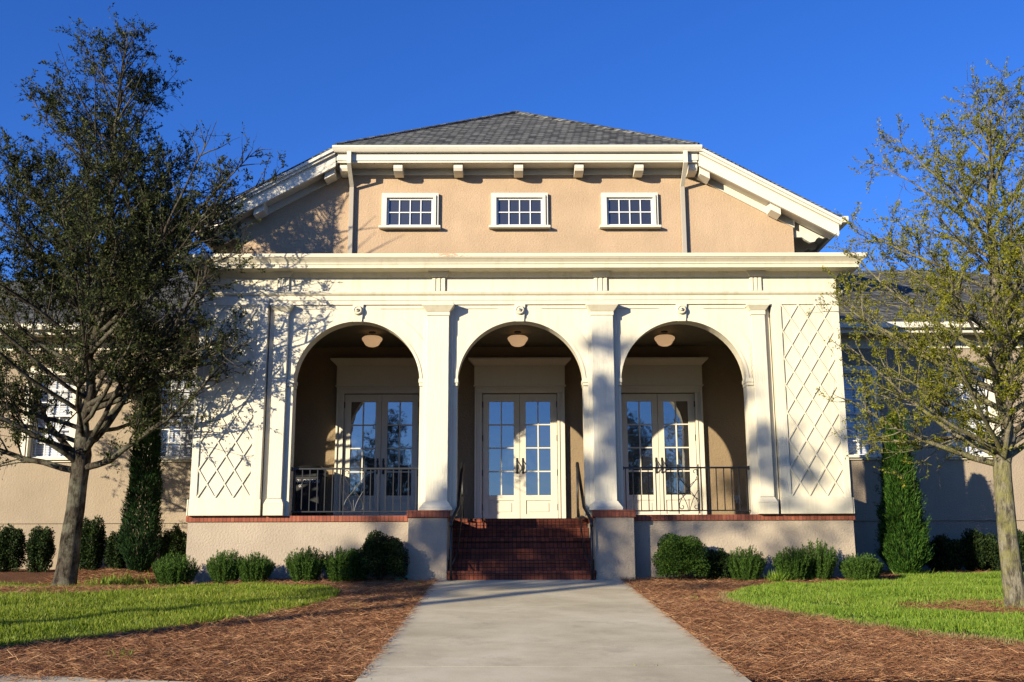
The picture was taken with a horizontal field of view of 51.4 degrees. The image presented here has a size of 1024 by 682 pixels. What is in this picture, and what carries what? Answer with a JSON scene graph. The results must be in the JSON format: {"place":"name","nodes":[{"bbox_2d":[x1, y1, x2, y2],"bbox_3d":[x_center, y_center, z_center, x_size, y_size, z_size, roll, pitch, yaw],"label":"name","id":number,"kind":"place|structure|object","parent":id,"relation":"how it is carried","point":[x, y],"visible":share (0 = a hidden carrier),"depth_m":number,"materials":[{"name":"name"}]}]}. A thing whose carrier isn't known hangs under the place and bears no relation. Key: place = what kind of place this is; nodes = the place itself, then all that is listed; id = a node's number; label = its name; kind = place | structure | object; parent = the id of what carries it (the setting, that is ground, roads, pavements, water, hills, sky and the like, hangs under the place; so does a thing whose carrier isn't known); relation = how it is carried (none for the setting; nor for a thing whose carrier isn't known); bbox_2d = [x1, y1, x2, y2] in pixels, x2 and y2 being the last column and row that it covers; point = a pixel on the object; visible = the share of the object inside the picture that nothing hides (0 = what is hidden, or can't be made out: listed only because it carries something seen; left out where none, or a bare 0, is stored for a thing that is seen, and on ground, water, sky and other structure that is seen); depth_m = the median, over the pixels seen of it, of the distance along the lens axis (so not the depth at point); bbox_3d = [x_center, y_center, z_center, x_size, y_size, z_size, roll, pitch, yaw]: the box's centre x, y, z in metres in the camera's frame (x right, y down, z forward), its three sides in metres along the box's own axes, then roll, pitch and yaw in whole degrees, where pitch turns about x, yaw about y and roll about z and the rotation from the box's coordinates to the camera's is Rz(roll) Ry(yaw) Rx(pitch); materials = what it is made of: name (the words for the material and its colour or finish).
{"place":"outdoors","nodes":[
{"label":"outdoors","id":0,"kind":"place"},
{"bbox_2d":[0,675,182,681],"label":"sidewalk","id":1,"kind":"structure","parent":0,"point":[62,679],"depth_m":8.85,"materials":[{"name":"concrete"}]},
{"bbox_2d":[0,580,341,647],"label":"lawn","id":2,"kind":"structure","parent":0,"point":[131,623],"depth_m":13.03,"materials":[{"name":"plant"}]},
{"bbox_2d":[0,566,1023,681],"bbox_3d":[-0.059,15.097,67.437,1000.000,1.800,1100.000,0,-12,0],"label":"ground","id":3,"kind":"structure","parent":0,"point":[23,575],"depth_m":10.38,"materials":[{"name":"brown plant"}]},
{"bbox_2d":[0,523,27,571],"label":"broadleaf shrub","id":4,"kind":"object","parent":3,"relation":"on","point":[12,542],"visible":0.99,"depth_m":21.03,"materials":[{"name":"green plant"}]},
{"bbox_2d":[24,524,56,571],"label":"broadleaf shrub","id":5,"kind":"object","parent":3,"relation":"on","point":[40,549],"visible":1,"depth_m":21.02,"materials":[{"name":"green plant"}]},
{"bbox_2d":[79,514,107,571],"bbox_3d":[-8.364,4.040,21.180,0.633,1.181,0.706,0,-12,0],"label":"broadleaf shrub","id":6,"kind":"object","parent":3,"relation":"on","point":[94,536],"visible":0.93,"depth_m":21.05,"materials":[{"name":"green plant"}]},
{"bbox_2d":[102,529,125,571],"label":"broadleaf shrub","id":7,"kind":"object","parent":3,"relation":"on","point":[112,552],"visible":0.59,"depth_m":21.00,"materials":[{"name":"green plant"}]},
{"bbox_2d":[77,570,157,585],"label":"weed clump","id":8,"kind":"object","parent":3,"relation":"on","point":[122,580],"visible":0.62,"depth_m":19.73,"materials":[{"name":"green plant"}]},
{"bbox_2d":[106,648,134,660],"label":"weed clump","id":9,"kind":"object","parent":3,"relation":"on","point":[121,655],"visible":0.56,"depth_m":10.08,"materials":[{"name":"green plant"}]},
{"bbox_2d":[116,367,168,573],"bbox_3d":[-7.319,2.597,21.182,1.002,4.293,0.996,0,-12,0],"label":"columnar juniper","id":10,"kind":"object","parent":3,"relation":"on","point":[141,556],"visible":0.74,"depth_m":20.91,"materials":[{"name":"green plant"}]},
{"bbox_2d":[0,3,291,585],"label":"oak tree","id":11,"kind":"object","parent":3,"relation":"on","point":[137,258],"visible":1,"depth_m":19.11,"materials":[{"name":"green plant"}]},
{"bbox_2d":[157,523,186,563],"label":"broadleaf shrub","id":12,"kind":"object","parent":3,"relation":"on","point":[177,544],"visible":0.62,"depth_m":21.05,"materials":[{"name":"green plant"}]},
{"bbox_2d":[151,550,201,585],"bbox_3d":[-5.720,3.906,18.036,0.843,0.722,0.827,0,-12,0],"label":"rosemary bush","id":13,"kind":"object","parent":3,"relation":"on","point":[175,571],"visible":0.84,"depth_m":17.86,"materials":[{"name":"green plant"}]},
{"bbox_2d":[206,548,241,583],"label":"rosemary bush","id":14,"kind":"object","parent":3,"relation":"on","point":[222,569],"visible":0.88,"depth_m":17.95,"materials":[{"name":"green plant"}]},
{"bbox_2d":[236,550,275,582],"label":"rosemary bush","id":15,"kind":"object","parent":3,"relation":"on","point":[257,568],"visible":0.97,"depth_m":17.93,"materials":[{"name":"green plant"}]},
{"bbox_2d":[283,546,325,582],"bbox_3d":[-3.537,3.843,18.138,0.739,0.714,0.763,0,-12,0],"label":"rosemary bush","id":16,"kind":"object","parent":3,"relation":"on","point":[300,566],"visible":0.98,"depth_m":17.94,"materials":[{"name":"green plant"}]},
{"bbox_2d":[322,545,350,582],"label":"rosemary bush","id":17,"kind":"object","parent":3,"relation":"on","point":[331,562],"visible":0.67,"depth_m":18.03,"materials":[{"name":"green plant"}]},
{"bbox_2d":[337,548,368,584],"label":"boxwood bush","id":18,"kind":"object","parent":3,"relation":"on","point":[351,560],"visible":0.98,"depth_m":17.85,"materials":[{"name":"green plant"}]},
{"bbox_2d":[355,529,409,581],"bbox_3d":[-2.242,3.712,18.176,0.982,0.973,1.026,0,-12,0],"label":"boxwood bush","id":19,"kind":"object","parent":3,"relation":"on","point":[381,555],"visible":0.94,"depth_m":17.99,"materials":[{"name":"green plant"}]},
{"bbox_2d":[0,111,1023,583],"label":"school building","id":20,"kind":"structure","parent":3,"relation":"on","point":[514,345],"depth_m":22.43,"materials":[{"name":"paint"}]},
{"bbox_2d":[19,368,80,461],"bbox_3d":[-9.843,1.590,22.765,1.260,2.020,0.319,0,-12,0],"label":"window","id":21,"kind":"structure","parent":20,"relation":"in","point":[27,447],"depth_m":22.77,"materials":[{"name":"clear glass"}]},
{"bbox_2d":[147,368,196,461],"bbox_3d":[-7.213,1.584,22.778,1.260,2.020,0.319,0,-12,0],"label":"window","id":22,"kind":"structure","parent":20,"relation":"in","point":[170,456],"depth_m":22.83,"materials":[{"name":"clear glass"}]},
{"bbox_2d":[295,465,328,515],"bbox_3d":[-4.176,3.185,22.084,0.616,1.150,0.724,0,-12,0],"label":"trash bin","id":23,"kind":"object","parent":20,"relation":"on","point":[313,490],"visible":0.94,"depth_m":21.81,"materials":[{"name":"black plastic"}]},
{"bbox_2d":[341,395,381,515],"bbox_3d":[-3.218,2.500,22.730,0.808,2.740,0.126,0,-12,0],"label":"door","id":24,"kind":"structure","parent":20,"relation":"in","point":[363,413],"depth_m":22.80,"materials":[{"name":"paint"}]},
{"bbox_2d":[380,395,418,515],"bbox_3d":[-2.402,2.498,22.734,0.808,2.740,0.126,0,-12,0],"label":"door","id":25,"kind":"structure","parent":20,"relation":"in","point":[400,413],"depth_m":22.80,"materials":[{"name":"paint"}]},
{"bbox_2d":[379,193,440,229],"bbox_3d":[-2.289,-2.927,23.872,1.380,0.835,0.159,0,-12,0],"label":"window","id":26,"kind":"structure","parent":20,"relation":"in","point":[399,210],"depth_m":23.90,"materials":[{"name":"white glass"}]},
{"bbox_2d":[482,394,519,518],"bbox_3d":[-0.239,2.493,22.745,0.808,2.740,0.126,0,-12,0],"label":"door","id":27,"kind":"structure","parent":20,"relation":"in","point":[501,415],"depth_m":22.79,"materials":[{"name":"paint"}]},
{"bbox_2d":[489,193,550,228],"bbox_3d":[0.171,-2.933,23.885,1.380,0.835,0.159,0,-12,0],"label":"window","id":28,"kind":"structure","parent":20,"relation":"in","point":[508,210],"depth_m":23.91,"materials":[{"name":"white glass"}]},
{"bbox_2d":[520,394,557,517],"bbox_3d":[0.577,2.491,22.749,0.808,2.740,0.126,0,-12,0],"label":"door","id":29,"kind":"structure","parent":20,"relation":"in","point":[538,412],"depth_m":22.79,"materials":[{"name":"paint"}]},
{"bbox_2d":[599,193,661,228],"bbox_3d":[2.651,-2.939,23.897,1.380,0.835,0.159,0,-12,0],"label":"window","id":30,"kind":"structure","parent":20,"relation":"in","point":[618,210],"depth_m":23.92,"materials":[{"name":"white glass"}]},
{"bbox_2d":[621,394,660,514],"bbox_3d":[2.741,2.485,22.760,0.808,2.740,0.126,0,-12,0],"label":"door","id":31,"kind":"structure","parent":20,"relation":"in","point":[639,411],"depth_m":22.83,"materials":[{"name":"paint"}]},
{"bbox_2d":[657,394,698,514],"bbox_3d":[3.557,2.483,22.765,0.808,2.740,0.126,0,-12,0],"label":"door","id":32,"kind":"structure","parent":20,"relation":"in","point":[676,415],"depth_m":22.83,"materials":[{"name":"paint"}]},
{"bbox_2d":[843,366,882,459],"bbox_3d":[7.287,1.549,22.853,1.260,2.020,0.319,0,-12,0],"label":"window","id":33,"kind":"structure","parent":20,"relation":"in","point":[874,455],"depth_m":22.92,"materials":[{"name":"clear glass"}]},
{"bbox_2d":[942,366,1000,459],"bbox_3d":[9.857,1.543,22.866,1.260,2.020,0.319,0,-12,0],"label":"window","id":34,"kind":"structure","parent":20,"relation":"in","point":[991,396],"depth_m":22.85,"materials":[{"name":"clear glass"}]},
{"bbox_2d":[651,532,710,580],"bbox_3d":[2.887,3.722,18.128,1.010,0.909,1.098,0,-12,0],"label":"boxwood bush","id":35,"kind":"object","parent":3,"relation":"on","point":[676,554],"visible":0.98,"depth_m":17.94,"materials":[{"name":"green plant"}]},
{"bbox_2d":[704,547,728,580],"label":"broadleaf shrub","id":36,"kind":"object","parent":3,"relation":"on","point":[718,570],"visible":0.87,"depth_m":18.13,"materials":[{"name":"green plant"}]},
{"bbox_2d":[724,545,767,580],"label":"rosemary bush","id":37,"kind":"object","parent":3,"relation":"on","point":[746,566],"visible":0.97,"depth_m":18.03,"materials":[{"name":"green plant"}]},
{"bbox_2d":[763,569,795,583],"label":"weed clump","id":38,"kind":"object","parent":3,"relation":"on","point":[776,576],"visible":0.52,"depth_m":17.69,"materials":[{"name":"green plant"}]},
{"bbox_2d":[772,546,814,581],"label":"rosemary bush","id":39,"kind":"object","parent":3,"relation":"on","point":[792,564],"visible":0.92,"depth_m":17.93,"materials":[{"name":"green plant"}]},
{"bbox_2d":[796,537,840,582],"bbox_3d":[5.222,3.781,18.246,0.826,0.817,0.821,0,-12,0],"label":"rosemary bush","id":40,"kind":"object","parent":3,"relation":"on","point":[823,568],"visible":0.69,"depth_m":18.06,"materials":[{"name":"green plant"}]},
{"bbox_2d":[838,552,883,580],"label":"rosemary bush","id":41,"kind":"object","parent":3,"relation":"on","point":[863,568],"visible":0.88,"depth_m":17.93,"materials":[{"name":"green plant"}]},
{"bbox_2d":[872,411,934,573],"bbox_3d":[7.233,2.897,19.828,1.120,3.263,1.102,0,-12,0],"label":"columnar juniper","id":42,"kind":"object","parent":3,"relation":"on","point":[916,548],"visible":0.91,"depth_m":19.56,"materials":[{"name":"green plant"}]},
{"bbox_2d":[924,534,966,571],"bbox_3d":[8.621,4.272,21.232,0.877,0.853,0.850,-9,-15,38],"label":"broadleaf shrub","id":43,"kind":"object","parent":3,"relation":"on","point":[947,555],"visible":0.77,"depth_m":21.03,"materials":[{"name":"green plant"}]},
{"bbox_2d":[957,528,1000,571],"bbox_3d":[9.254,4.216,21.244,0.947,0.962,0.971,0,-12,0],"label":"broadleaf shrub","id":44,"kind":"object","parent":3,"relation":"on","point":[980,544],"visible":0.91,"depth_m":21.02,"materials":[{"name":"green plant"}]},
{"bbox_2d":[996,529,1023,571],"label":"broadleaf shrub","id":45,"kind":"object","parent":3,"relation":"on","point":[1021,540],"visible":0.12,"depth_m":21.08,"materials":[{"name":"green plant"}]},
{"bbox_2d":[0,0,1023,281],"label":"sky","id":46,"kind":"structure","parent":0,"point":[787,92],"materials":[{"name":"blue"}]},
{"bbox_2d":[355,580,750,681],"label":"path","id":47,"kind":"structure","parent":0,"point":[534,631],"depth_m":11.07,"materials":[{"name":"concrete"}]},
{"bbox_2d":[725,571,1023,645],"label":"lawn","id":48,"kind":"structure","parent":0,"point":[877,617],"depth_m":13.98,"materials":[{"name":"plant"}]},
{"bbox_2d":[712,591,1023,645],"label":"dry grass","id":49,"kind":"structure","parent":48,"relation":"on","point":[866,624],"depth_m":12.07,"materials":[{"name":"plant"}]},
{"bbox_2d":[881,567,939,574],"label":"weed clump","id":50,"kind":"object","parent":48,"relation":"on","point":[926,572],"visible":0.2,"depth_m":19.60,"materials":[{"name":"green plant"}]},
{"bbox_2d":[806,57,1023,608],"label":"oak tree","id":51,"kind":"object","parent":48,"relation":"on","point":[1003,451],"visible":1,"depth_m":14.58,"materials":[{"name":"green plant"}]}
]}

